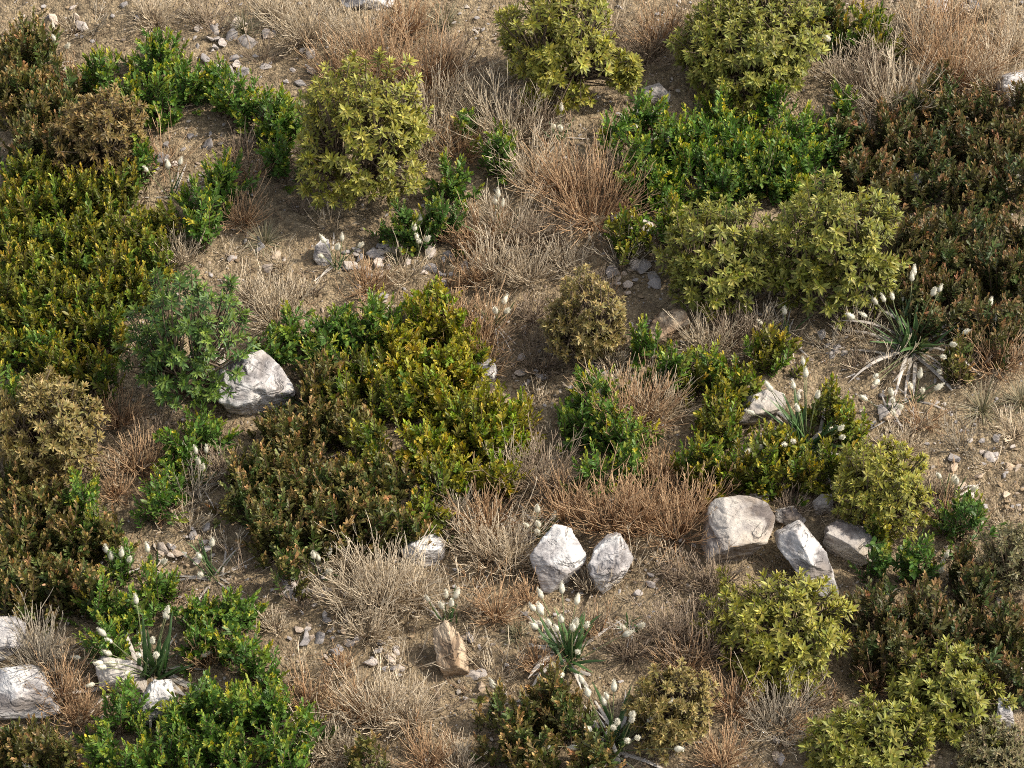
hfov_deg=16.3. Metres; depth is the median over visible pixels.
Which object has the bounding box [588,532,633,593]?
boulder
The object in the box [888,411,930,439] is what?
dry twig clump
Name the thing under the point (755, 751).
dry twig clump
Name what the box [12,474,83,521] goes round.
copper shrub
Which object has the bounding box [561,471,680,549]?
dry twig clump
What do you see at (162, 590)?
green shrub
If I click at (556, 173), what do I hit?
dry twig clump
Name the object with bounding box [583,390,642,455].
green shrub
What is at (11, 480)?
copper shrub
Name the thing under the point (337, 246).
hare tail plant
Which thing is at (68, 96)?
copper shrub
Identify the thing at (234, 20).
stone
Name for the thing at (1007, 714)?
boulder
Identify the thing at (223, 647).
green shrub
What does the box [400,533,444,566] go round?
boulder
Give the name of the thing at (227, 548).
dry twig clump
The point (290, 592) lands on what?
stone
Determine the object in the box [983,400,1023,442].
dry twig clump
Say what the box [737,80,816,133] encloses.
green shrub
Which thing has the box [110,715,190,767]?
green shrub
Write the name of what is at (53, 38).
hare tail plant
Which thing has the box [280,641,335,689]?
dry twig clump
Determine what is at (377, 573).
dry twig clump
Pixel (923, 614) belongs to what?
copper shrub
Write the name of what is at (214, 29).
stone
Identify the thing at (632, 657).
dry twig clump
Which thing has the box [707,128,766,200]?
green shrub
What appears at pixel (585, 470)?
green shrub
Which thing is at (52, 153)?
copper shrub
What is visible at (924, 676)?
copper shrub
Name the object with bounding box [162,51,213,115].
green shrub
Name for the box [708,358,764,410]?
yellow shrub
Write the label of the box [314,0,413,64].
dry twig clump
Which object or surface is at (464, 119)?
green shrub
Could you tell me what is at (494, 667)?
dry twig clump
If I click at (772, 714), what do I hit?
dry twig clump
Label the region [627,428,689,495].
dry twig clump
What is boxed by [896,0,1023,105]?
dry twig clump
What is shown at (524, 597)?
dry twig clump
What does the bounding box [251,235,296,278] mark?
dry twig clump
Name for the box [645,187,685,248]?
yellow shrub
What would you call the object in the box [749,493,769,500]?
boulder
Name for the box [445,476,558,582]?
dry twig clump
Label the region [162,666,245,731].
green shrub
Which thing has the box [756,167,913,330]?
broad leaved bush
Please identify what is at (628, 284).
stone
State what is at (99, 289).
yellow shrub
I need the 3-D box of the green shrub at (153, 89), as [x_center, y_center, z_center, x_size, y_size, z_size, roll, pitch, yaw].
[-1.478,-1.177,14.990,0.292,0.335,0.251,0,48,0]
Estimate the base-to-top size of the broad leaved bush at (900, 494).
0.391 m
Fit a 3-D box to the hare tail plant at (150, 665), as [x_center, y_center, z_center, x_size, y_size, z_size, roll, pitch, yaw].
[-1.316,0.975,12.945,0.492,0.310,0.496,30,55,24]
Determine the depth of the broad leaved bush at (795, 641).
12.94 m
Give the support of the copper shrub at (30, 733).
on the ground
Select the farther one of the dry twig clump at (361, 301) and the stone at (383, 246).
the stone at (383, 246)
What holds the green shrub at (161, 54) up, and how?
on the ground
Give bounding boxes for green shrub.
[0,359,34,406]
[21,324,73,382]
[48,464,100,525]
[59,567,133,631]
[71,42,121,94]
[71,502,123,550]
[72,609,141,662]
[72,672,166,744]
[76,720,124,767]
[97,537,152,588]
[104,66,152,120]
[107,582,159,642]
[108,738,160,767]
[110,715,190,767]
[114,26,188,93]
[119,560,183,618]
[125,132,159,184]
[126,67,189,132]
[129,468,188,535]
[144,697,221,749]
[146,459,205,507]
[150,424,211,475]
[152,737,224,767]
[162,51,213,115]
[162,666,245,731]
[167,172,233,232]
[167,707,244,767]
[171,588,222,632]
[173,610,232,677]
[177,399,243,455]
[182,194,223,256]
[185,585,268,641]
[187,51,238,105]
[198,145,260,212]
[203,65,276,130]
[212,618,258,671]
[212,680,265,755]
[217,621,289,707]
[217,732,267,767]
[224,673,299,756]
[233,710,317,767]
[235,82,298,154]
[246,319,288,367]
[253,123,301,194]
[254,319,312,370]
[264,300,322,355]
[269,89,306,148]
[269,734,314,767]
[291,696,337,751]
[298,327,348,366]
[308,301,358,342]
[317,306,371,357]
[343,283,405,350]
[363,196,444,256]
[406,189,467,259]
[421,145,484,209]
[451,106,482,153]
[477,117,517,184]
[553,383,609,453]
[560,437,617,500]
[562,359,636,429]
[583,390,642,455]
[593,406,664,473]
[594,105,634,158]
[603,121,670,180]
[609,432,658,491]
[613,152,672,221]
[625,80,669,145]
[626,313,669,387]
[629,157,704,217]
[641,109,700,175]
[647,339,689,395]
[649,130,725,210]
[655,102,724,163]
[681,335,746,401]
[685,154,753,222]
[687,79,765,136]
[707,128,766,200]
[713,111,787,169]
[723,139,804,205]
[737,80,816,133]
[747,152,820,204]
[751,124,815,190]
[769,99,848,153]
[776,133,847,196]
[812,120,855,169]
[829,75,861,128]
[847,536,892,592]
[877,529,945,596]
[927,483,1007,559]
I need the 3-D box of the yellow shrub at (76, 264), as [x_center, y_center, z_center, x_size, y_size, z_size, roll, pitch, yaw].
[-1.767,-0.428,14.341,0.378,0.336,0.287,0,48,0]
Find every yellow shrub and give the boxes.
[0,147,81,201]
[0,178,39,230]
[0,185,69,249]
[0,215,36,266]
[0,238,59,293]
[0,261,27,331]
[0,283,68,350]
[0,321,34,378]
[8,323,93,380]
[16,337,85,410]
[19,216,83,273]
[23,171,80,224]
[27,242,103,299]
[27,266,85,332]
[40,287,107,346]
[41,161,107,222]
[43,206,123,263]
[64,170,132,226]
[67,262,144,319]
[70,301,131,368]
[71,343,125,416]
[75,217,116,264]
[80,239,151,308]
[90,156,146,219]
[91,195,156,265]
[115,256,164,316]
[127,224,176,288]
[141,196,186,245]
[317,367,360,413]
[331,341,399,408]
[336,413,402,477]
[343,443,390,487]
[358,315,423,361]
[359,366,430,439]
[373,342,429,403]
[375,326,433,379]
[385,291,449,351]
[390,418,450,483]
[394,359,464,426]
[398,485,464,547]
[410,275,462,325]
[414,335,473,398]
[415,447,468,507]
[417,382,473,442]
[418,443,488,501]
[426,300,481,349]
[428,390,489,450]
[431,337,489,396]
[435,418,517,467]
[454,322,498,367]
[456,372,509,423]
[466,411,536,469]
[473,448,532,508]
[479,397,546,461]
[504,386,542,443]
[602,202,655,267]
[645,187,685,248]
[666,345,716,401]
[667,429,727,504]
[680,437,733,497]
[684,378,741,442]
[689,388,759,453]
[706,437,782,505]
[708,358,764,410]
[730,435,789,504]
[737,322,808,378]
[751,417,799,465]
[777,446,822,506]
[778,423,811,467]
[799,372,873,436]
[804,433,855,492]
[819,0,910,64]
[823,395,870,455]
[863,510,892,552]
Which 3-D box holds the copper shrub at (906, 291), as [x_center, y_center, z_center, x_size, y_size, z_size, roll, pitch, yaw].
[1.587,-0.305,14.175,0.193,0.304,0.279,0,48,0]
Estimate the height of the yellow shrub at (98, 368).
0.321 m
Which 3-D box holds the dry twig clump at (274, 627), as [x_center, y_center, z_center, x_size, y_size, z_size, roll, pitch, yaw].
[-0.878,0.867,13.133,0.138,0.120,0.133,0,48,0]
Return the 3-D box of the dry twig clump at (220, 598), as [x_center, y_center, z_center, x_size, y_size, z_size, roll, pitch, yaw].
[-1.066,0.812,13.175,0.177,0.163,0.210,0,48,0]
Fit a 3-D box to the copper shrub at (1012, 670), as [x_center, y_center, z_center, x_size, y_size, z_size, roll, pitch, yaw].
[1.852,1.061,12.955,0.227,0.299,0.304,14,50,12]
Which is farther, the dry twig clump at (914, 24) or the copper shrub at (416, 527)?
the dry twig clump at (914, 24)
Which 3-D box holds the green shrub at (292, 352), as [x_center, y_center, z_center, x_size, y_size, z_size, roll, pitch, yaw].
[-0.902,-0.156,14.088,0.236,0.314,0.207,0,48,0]
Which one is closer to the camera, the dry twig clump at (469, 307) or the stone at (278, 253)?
the dry twig clump at (469, 307)
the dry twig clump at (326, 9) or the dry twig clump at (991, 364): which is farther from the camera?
the dry twig clump at (326, 9)
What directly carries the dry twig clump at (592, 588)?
on the ground
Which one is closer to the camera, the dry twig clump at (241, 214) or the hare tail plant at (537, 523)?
the hare tail plant at (537, 523)
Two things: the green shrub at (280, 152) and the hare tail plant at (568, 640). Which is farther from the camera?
the green shrub at (280, 152)
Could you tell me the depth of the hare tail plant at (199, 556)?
13.33 m
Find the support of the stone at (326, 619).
on the ground
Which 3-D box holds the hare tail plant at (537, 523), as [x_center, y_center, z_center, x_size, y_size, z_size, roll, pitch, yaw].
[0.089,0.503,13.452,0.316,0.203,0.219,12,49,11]
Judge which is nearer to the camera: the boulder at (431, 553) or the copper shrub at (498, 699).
the copper shrub at (498, 699)
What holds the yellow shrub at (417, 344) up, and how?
on the ground
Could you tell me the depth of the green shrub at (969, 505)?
13.40 m
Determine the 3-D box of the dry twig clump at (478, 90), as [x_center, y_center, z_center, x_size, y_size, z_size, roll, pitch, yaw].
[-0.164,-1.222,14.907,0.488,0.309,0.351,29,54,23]
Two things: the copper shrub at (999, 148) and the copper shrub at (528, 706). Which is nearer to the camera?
the copper shrub at (528, 706)
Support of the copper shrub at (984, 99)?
on the ground
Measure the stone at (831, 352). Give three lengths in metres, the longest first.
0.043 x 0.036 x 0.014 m
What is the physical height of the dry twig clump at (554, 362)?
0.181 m
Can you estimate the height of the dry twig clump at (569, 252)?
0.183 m
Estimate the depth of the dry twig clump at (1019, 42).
15.32 m
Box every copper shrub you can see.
[0,22,57,80]
[0,55,28,113]
[0,63,57,131]
[0,109,60,176]
[0,455,43,505]
[0,485,76,552]
[0,495,43,555]
[0,521,65,584]
[0,547,44,614]
[0,555,58,636]
[0,712,64,767]
[0,725,42,767]
[2,77,65,134]
[3,5,63,68]
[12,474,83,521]
[17,548,80,617]
[25,50,94,101]
[25,500,83,569]
[32,552,104,618]
[36,729,82,767]
[37,81,85,133]
[40,126,91,181]
[50,500,102,572]
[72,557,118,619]
[85,499,140,567]
[205,465,286,530]
[222,438,291,503]
[235,486,298,550]
[244,444,299,499]
[246,399,308,461]
[246,494,299,568]
[248,412,331,477]
[254,509,339,568]
[264,458,331,527]
[270,543,315,600]
[275,362,338,421]
[278,442,346,499]
[289,486,350,557]
[291,394,350,450]
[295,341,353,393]
[301,396,379,452]
[310,485,377,560]
[318,452,389,502]
[334,472,401,532]
[343,729,389,767]
[350,449,418,505]
[354,492,411,555]
[382,505,435,557]
[470,677,506,733]
[470,705,542,767]
[500,725,564,767]
[502,684,557,735]
[517,656,583,730]
[537,689,618,745]
[563,723,626,767]
[795,0,854,37]
[820,108,878,168]
[824,137,899,196]
[834,151,876,198]
[839,573,915,648]
[847,96,913,153]
[848,622,888,693]
[856,179,909,239]
[864,105,927,165]
[864,607,909,651]
[871,152,932,216]
[873,244,956,305]
[873,618,934,676]
[878,209,934,275]
[881,118,961,173]
[885,75,954,143]
[886,205,971,265]
[890,275,934,330]
[896,570,951,651]
[898,645,957,698]
[906,148,969,210]
[906,298,961,353]
[910,235,981,282]
[916,56,963,110]
[916,600,989,659]
[918,79,974,141]
[921,201,999,263]
[923,109,1003,172]
[924,263,988,325]
[931,535,977,598]
[936,324,976,385]
[943,75,1011,133]
[943,155,1007,228]
[943,288,1002,350]
[948,558,999,632]
[959,311,1016,375]
[960,223,1023,296]
[960,641,1023,701]
[964,596,1023,678]
[966,132,1022,181]
[973,107,1023,162]
[973,244,1023,310]
[974,592,1023,660]
[987,149,1023,221]
[987,644,1023,709]
[990,200,1023,257]
[990,292,1023,350]
[991,247,1023,311]
[1002,76,1023,136]
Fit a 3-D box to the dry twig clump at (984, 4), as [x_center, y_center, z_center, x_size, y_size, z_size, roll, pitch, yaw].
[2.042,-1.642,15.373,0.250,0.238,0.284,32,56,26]
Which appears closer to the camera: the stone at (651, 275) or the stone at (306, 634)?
the stone at (306, 634)
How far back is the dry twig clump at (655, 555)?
13.34 m
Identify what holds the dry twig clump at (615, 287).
on the ground
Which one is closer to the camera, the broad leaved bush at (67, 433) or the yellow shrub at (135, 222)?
the broad leaved bush at (67, 433)
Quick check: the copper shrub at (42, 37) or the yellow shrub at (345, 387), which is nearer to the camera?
the yellow shrub at (345, 387)
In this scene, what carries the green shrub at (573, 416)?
on the ground
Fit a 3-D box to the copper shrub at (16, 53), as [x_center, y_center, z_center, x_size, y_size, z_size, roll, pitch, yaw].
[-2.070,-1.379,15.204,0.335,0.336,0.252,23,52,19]
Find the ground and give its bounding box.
[0,0,1023,767]
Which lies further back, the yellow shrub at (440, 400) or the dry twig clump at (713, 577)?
the yellow shrub at (440, 400)
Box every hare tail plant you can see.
[45,21,78,69]
[71,592,211,728]
[103,544,139,589]
[143,157,203,201]
[145,541,170,576]
[177,533,263,620]
[187,444,223,509]
[302,547,339,580]
[312,232,363,282]
[411,213,430,255]
[421,585,459,648]
[462,187,525,270]
[472,293,516,349]
[489,677,519,708]
[496,504,575,543]
[519,580,635,691]
[533,102,584,163]
[543,673,701,767]
[578,389,601,423]
[606,613,644,648]
[742,298,812,359]
[744,356,851,493]
[820,31,843,63]
[831,264,976,397]
[858,387,922,431]
[894,367,945,423]
[926,471,979,511]
[928,550,949,579]
[961,296,997,334]
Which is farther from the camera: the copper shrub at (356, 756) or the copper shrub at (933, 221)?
the copper shrub at (933, 221)
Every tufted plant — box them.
[165,259,190,282]
[220,4,268,43]
[239,218,291,255]
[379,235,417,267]
[420,0,467,36]
[495,612,533,651]
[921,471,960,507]
[943,375,1022,433]
[998,373,1023,422]
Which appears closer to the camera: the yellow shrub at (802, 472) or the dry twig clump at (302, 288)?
the yellow shrub at (802, 472)
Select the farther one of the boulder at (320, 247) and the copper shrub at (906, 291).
the boulder at (320, 247)
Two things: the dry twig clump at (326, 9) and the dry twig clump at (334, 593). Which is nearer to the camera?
the dry twig clump at (334, 593)
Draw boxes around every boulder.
[0,615,25,660]
[0,664,60,719]
[94,656,146,693]
[138,679,175,724]
[189,347,225,371]
[212,350,295,414]
[313,239,331,265]
[341,0,394,8]
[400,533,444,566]
[433,620,469,676]
[476,356,497,387]
[530,524,585,593]
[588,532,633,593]
[611,214,654,235]
[641,83,670,106]
[649,309,689,346]
[701,495,774,562]
[738,389,785,424]
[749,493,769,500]
[774,520,838,596]
[775,506,806,525]
[810,493,833,514]
[823,519,877,565]
[995,69,1023,106]
[996,698,1013,731]
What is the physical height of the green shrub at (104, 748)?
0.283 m
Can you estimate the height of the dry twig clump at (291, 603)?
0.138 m
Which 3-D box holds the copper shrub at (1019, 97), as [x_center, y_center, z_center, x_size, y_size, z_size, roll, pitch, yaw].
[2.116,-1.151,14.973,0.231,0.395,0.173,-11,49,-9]
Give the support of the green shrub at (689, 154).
on the ground
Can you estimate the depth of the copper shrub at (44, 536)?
13.33 m
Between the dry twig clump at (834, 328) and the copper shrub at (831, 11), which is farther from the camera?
the copper shrub at (831, 11)
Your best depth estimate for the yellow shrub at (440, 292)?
14.19 m
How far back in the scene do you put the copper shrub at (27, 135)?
14.76 m
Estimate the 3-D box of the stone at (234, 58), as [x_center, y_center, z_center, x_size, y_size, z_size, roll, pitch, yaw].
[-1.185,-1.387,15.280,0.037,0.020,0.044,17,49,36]
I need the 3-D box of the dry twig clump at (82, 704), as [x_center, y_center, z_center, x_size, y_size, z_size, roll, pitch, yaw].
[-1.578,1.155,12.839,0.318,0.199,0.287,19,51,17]
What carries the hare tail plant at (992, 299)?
on the ground
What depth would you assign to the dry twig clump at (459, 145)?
14.82 m
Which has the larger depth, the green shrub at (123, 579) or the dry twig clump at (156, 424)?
the dry twig clump at (156, 424)
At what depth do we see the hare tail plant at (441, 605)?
13.13 m
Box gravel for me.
[0,0,1023,767]
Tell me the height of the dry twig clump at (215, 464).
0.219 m
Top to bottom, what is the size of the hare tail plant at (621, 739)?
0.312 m
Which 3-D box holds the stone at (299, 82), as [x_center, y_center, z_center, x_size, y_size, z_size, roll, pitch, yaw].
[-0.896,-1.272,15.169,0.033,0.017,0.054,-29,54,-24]
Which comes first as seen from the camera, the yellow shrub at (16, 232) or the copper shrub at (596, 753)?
the copper shrub at (596, 753)
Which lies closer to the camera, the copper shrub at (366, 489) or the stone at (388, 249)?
the copper shrub at (366, 489)
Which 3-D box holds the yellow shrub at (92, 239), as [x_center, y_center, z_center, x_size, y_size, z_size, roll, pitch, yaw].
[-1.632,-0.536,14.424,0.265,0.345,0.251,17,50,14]
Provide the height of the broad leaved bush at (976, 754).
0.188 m
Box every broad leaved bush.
[0,365,111,489]
[41,82,149,176]
[110,264,260,411]
[293,46,435,213]
[492,0,644,117]
[537,263,627,363]
[621,656,723,766]
[652,193,782,322]
[663,0,831,117]
[690,564,858,702]
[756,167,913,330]
[795,684,936,767]
[823,434,936,545]
[883,634,1017,750]
[954,713,1023,767]
[969,521,1023,601]
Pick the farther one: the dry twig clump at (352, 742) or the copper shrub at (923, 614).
the copper shrub at (923, 614)
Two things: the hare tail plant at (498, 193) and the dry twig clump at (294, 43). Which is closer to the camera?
the hare tail plant at (498, 193)
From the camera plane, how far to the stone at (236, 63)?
15.24 m
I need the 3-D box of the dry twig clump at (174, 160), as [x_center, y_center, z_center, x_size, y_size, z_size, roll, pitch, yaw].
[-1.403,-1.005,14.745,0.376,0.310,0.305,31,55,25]
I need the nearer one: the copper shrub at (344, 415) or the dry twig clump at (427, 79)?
the copper shrub at (344, 415)
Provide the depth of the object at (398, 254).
14.48 m
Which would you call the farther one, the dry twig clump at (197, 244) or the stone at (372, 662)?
the dry twig clump at (197, 244)
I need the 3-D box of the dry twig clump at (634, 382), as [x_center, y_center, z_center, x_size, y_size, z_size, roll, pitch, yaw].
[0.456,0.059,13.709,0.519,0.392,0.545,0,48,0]
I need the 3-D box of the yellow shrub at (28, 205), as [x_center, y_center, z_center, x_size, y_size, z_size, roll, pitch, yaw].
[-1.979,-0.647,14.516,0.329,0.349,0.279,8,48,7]
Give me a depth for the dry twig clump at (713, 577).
13.22 m
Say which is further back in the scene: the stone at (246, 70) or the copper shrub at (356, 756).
the stone at (246, 70)
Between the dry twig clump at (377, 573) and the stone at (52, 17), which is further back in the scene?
the stone at (52, 17)
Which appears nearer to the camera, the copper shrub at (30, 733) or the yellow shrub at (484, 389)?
the copper shrub at (30, 733)
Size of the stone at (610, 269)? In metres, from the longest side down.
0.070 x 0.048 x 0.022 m
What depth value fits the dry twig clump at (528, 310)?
14.25 m
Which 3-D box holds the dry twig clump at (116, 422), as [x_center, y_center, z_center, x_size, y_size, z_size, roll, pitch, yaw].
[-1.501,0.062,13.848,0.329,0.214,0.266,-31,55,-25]
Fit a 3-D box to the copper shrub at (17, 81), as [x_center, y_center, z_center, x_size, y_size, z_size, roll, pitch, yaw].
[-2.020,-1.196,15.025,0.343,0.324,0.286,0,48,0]
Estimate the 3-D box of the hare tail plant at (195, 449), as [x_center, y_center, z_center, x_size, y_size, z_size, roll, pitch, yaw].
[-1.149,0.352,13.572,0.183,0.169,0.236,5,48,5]
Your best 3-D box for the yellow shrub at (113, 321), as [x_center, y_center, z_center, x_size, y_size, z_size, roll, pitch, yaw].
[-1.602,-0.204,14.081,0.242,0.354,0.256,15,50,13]
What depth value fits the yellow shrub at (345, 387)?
13.82 m
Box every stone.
[49,14,57,25]
[73,13,79,20]
[75,21,83,31]
[120,1,127,7]
[155,152,168,165]
[157,542,168,554]
[167,552,175,557]
[171,549,184,556]
[187,133,193,138]
[189,529,196,539]
[194,25,202,31]
[201,53,209,62]
[201,523,209,532]
[202,138,212,149]
[204,545,210,551]
[210,24,218,34]
[218,38,226,46]
[226,27,237,40]
[227,255,236,261]
[229,54,239,61]
[230,17,246,28]
[232,59,239,67]
[235,67,249,76]
[238,34,257,48]
[259,63,271,69]
[262,28,269,38]
[262,263,272,272]
[271,251,280,258]
[281,576,297,585]
[285,585,295,598]
[294,79,306,85]
[294,626,303,632]
[299,638,309,645]
[303,629,308,637]
[306,48,314,58]
[306,66,315,74]
[308,634,314,641]
[314,631,324,643]
[322,616,331,622]
[330,648,339,655]
[334,644,343,651]
[343,261,357,268]
[345,640,354,646]
[356,253,362,261]
[363,658,377,665]
[366,247,380,258]
[374,258,382,267]
[376,249,384,255]
[379,239,388,248]
[379,292,388,299]
[384,247,392,253]
[387,656,394,665]
[392,664,404,670]
[393,646,399,655]
[423,263,435,271]
[426,245,435,258]
[442,251,452,257]
[459,261,467,273]
[465,670,479,680]
[466,632,474,642]
[476,668,486,677]
[478,681,485,691]
[514,370,525,375]
[534,374,546,380]
[592,364,609,375]
[605,265,617,277]
[622,280,632,287]
[629,259,642,269]
[633,589,642,595]
[637,259,651,273]
[646,581,655,587]
[647,271,659,279]
[647,277,660,288]
[772,751,779,760]
[777,752,784,765]
[818,329,825,339]
[825,351,834,358]
[831,344,840,352]
[877,404,889,420]
[883,413,893,421]
[885,402,900,414]
[948,453,960,461]
[951,463,957,472]
[970,1,980,9]
[975,473,983,477]
[983,451,995,461]
[993,434,999,442]
[1002,491,1010,497]
[1005,462,1014,470]
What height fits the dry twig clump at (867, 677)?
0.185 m
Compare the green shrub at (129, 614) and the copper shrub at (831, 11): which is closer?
the green shrub at (129, 614)
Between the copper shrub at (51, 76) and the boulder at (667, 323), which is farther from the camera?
the copper shrub at (51, 76)
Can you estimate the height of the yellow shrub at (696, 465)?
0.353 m
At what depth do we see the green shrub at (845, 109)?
14.97 m
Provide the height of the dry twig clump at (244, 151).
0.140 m
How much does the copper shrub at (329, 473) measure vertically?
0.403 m
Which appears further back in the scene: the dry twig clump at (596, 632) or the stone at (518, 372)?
the stone at (518, 372)
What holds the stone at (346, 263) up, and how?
on the ground
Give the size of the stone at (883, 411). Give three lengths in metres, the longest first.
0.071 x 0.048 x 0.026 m
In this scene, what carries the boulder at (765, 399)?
on the ground
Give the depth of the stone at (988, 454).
13.72 m
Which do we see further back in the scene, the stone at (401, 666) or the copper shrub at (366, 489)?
the copper shrub at (366, 489)
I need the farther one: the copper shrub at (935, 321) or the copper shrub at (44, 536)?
the copper shrub at (935, 321)
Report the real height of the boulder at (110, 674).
0.140 m
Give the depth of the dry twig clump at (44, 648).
13.03 m
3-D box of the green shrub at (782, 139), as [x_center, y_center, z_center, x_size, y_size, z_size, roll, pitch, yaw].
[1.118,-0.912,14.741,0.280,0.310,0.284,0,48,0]
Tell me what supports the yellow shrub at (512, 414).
on the ground
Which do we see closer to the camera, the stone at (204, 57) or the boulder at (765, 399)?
the boulder at (765, 399)
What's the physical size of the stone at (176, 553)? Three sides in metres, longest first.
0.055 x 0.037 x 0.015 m
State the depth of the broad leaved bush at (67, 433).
13.54 m
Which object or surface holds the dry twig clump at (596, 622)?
on the ground
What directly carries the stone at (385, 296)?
on the ground
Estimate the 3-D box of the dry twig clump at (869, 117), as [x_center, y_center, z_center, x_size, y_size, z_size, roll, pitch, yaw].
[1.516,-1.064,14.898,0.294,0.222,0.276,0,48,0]
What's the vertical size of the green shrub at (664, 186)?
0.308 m
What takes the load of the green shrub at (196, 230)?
on the ground
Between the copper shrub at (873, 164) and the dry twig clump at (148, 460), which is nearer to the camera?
the dry twig clump at (148, 460)
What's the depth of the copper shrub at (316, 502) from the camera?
13.35 m
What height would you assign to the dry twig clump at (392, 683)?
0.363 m
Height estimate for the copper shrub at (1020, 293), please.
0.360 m
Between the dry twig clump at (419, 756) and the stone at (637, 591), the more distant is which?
the stone at (637, 591)
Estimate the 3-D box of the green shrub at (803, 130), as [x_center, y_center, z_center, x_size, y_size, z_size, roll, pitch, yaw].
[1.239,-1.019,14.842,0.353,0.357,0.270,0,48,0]
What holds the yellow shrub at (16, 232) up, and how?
on the ground
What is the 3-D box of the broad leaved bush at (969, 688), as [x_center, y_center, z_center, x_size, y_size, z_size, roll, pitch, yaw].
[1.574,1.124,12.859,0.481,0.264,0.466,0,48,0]
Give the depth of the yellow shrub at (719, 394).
13.78 m
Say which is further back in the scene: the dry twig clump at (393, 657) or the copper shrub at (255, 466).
the copper shrub at (255, 466)
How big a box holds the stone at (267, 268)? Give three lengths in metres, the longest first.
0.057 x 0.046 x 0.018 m
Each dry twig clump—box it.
[0,585,98,688]
[19,642,103,721]
[35,670,112,737]
[41,647,96,694]
[48,633,92,677]
[54,6,95,38]
[56,49,84,85]
[70,0,108,39]
[79,411,192,482]
[86,383,154,435]
[96,458,140,507]
[104,448,150,487]
[106,428,146,457]
[116,100,203,183]
[121,399,191,453]
[126,0,188,38]
[128,470,182,528]
[147,79,194,113]
[154,221,215,276]
[154,441,226,511]
[154,492,216,541]
[159,571,201,603]
[171,615,256,676]
[175,233,214,251]
[176,0,221,23]
[181,0,239,35]
[192,437,246,489]
[201,581,240,626]
[205,527,244,553]
[212,235,248,267]
[215,258,277,310]
[215,539,273,593]
[216,116,268,165]
[219,171,272,236]
[224,18,304,85]
[229,142,274,184]
[233,240,312,339]
[245,0,305,31]
[250,0,370,55]
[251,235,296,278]
[254,603,289,636]
[264,575,325,615]
[272,263,326,303]
[276,657,346,719]
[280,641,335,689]
[283,266,329,295]
[285,193,314,214]
[286,694,369,767]
[293,8,385,88]
[303,540,390,627]
[304,186,362,230]
[306,510,468,640]
[310,640,444,748]
[310,717,371,767]
[314,0,351,24]
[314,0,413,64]
[316,669,395,728]
[317,640,362,678]
[317,653,361,691]
[319,525,376,575]
[322,1,449,87]
[326,566,408,654]
[334,277,399,336]
[340,251,402,302]
[359,668,451,746]
[363,536,462,626]
[369,0,446,45]
[370,0,499,104]
[381,636,453,675]
[385,226,434,287]
[389,704,458,767]
[391,38,493,139]
[397,1,497,92]
[404,559,496,625]
[406,97,471,169]
[416,672,470,716]
[419,472,485,529]
[423,109,486,164]
[424,727,487,767]
[426,257,467,293]
[428,270,495,338]
[431,58,525,130]
[432,460,537,558]
[436,204,485,259]
[438,315,518,393]
[439,505,500,565]
[439,552,506,594]
[441,60,573,159]
[441,243,510,298]
[441,276,527,361]
[443,192,526,261]
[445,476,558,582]
[448,678,471,697]
[449,218,545,293]
[452,557,539,632]
[455,161,574,265]
[460,622,503,663]
[460,628,549,681]
[463,517,539,582]
[466,414,597,525]
[475,422,566,504]
[483,234,582,296]
[484,115,580,196]
[491,80,574,152]
[491,184,595,259]
[497,330,575,382]
[499,115,617,212]
[502,445,623,542]
[504,100,666,248]
[504,315,549,352]
[504,570,556,607]
[507,620,572,680]
[514,284,557,333]
[524,377,556,404]
[539,221,596,279]
[539,421,563,442]
[541,441,672,549]
[542,239,609,280]
[554,594,626,645]
[558,113,596,135]
[558,126,655,200]
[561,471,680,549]
[562,351,658,411]
[563,352,697,460]
[565,588,627,647]
[566,561,616,604]
[569,320,630,366]
[578,261,623,309]
[579,329,640,377]
[581,457,688,531]
[583,224,662,274]
[592,271,627,303]
[593,611,665,676]
[601,0,644,38]
[603,456,742,569]
[608,523,656,586]
[610,0,678,70]
[613,576,656,608]
[619,0,691,48]
[621,350,703,429]
[622,591,705,671]
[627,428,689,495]
[641,613,728,684]
[648,588,747,676]
[650,536,686,571]
[651,459,741,528]
[653,545,700,594]
[663,301,757,364]
[667,589,712,614]
[677,558,742,622]
[678,529,752,602]
[679,702,764,767]
[681,301,711,329]
[693,298,768,358]
[701,647,766,734]
[714,291,804,336]
[717,652,859,760]
[721,682,752,708]
[733,710,791,760]
[768,317,803,348]
[768,705,814,745]
[773,481,815,516]
[791,668,843,712]
[803,320,856,367]
[804,677,844,711]
[810,32,869,94]
[821,30,918,108]
[824,297,888,358]
[825,26,968,140]
[829,316,866,352]
[830,342,879,377]
[840,324,929,393]
[844,5,916,73]
[850,0,975,58]
[850,652,895,698]
[856,87,910,143]
[858,291,893,329]
[861,405,916,453]
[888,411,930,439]
[889,0,982,46]
[894,418,928,459]
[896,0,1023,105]
[899,382,960,440]
[917,403,990,464]
[918,456,1002,532]
[922,461,972,513]
[924,333,992,390]
[944,24,984,52]
[944,313,1023,383]
[956,21,1023,98]
[957,0,1017,28]
[967,3,1023,61]
[967,441,1023,473]
[969,368,1004,391]
[977,0,1023,66]
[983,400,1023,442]
[990,505,1018,529]
[993,313,1023,371]
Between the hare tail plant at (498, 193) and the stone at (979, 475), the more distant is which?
the hare tail plant at (498, 193)
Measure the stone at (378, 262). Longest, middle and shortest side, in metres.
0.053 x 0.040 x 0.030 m
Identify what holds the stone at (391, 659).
on the ground

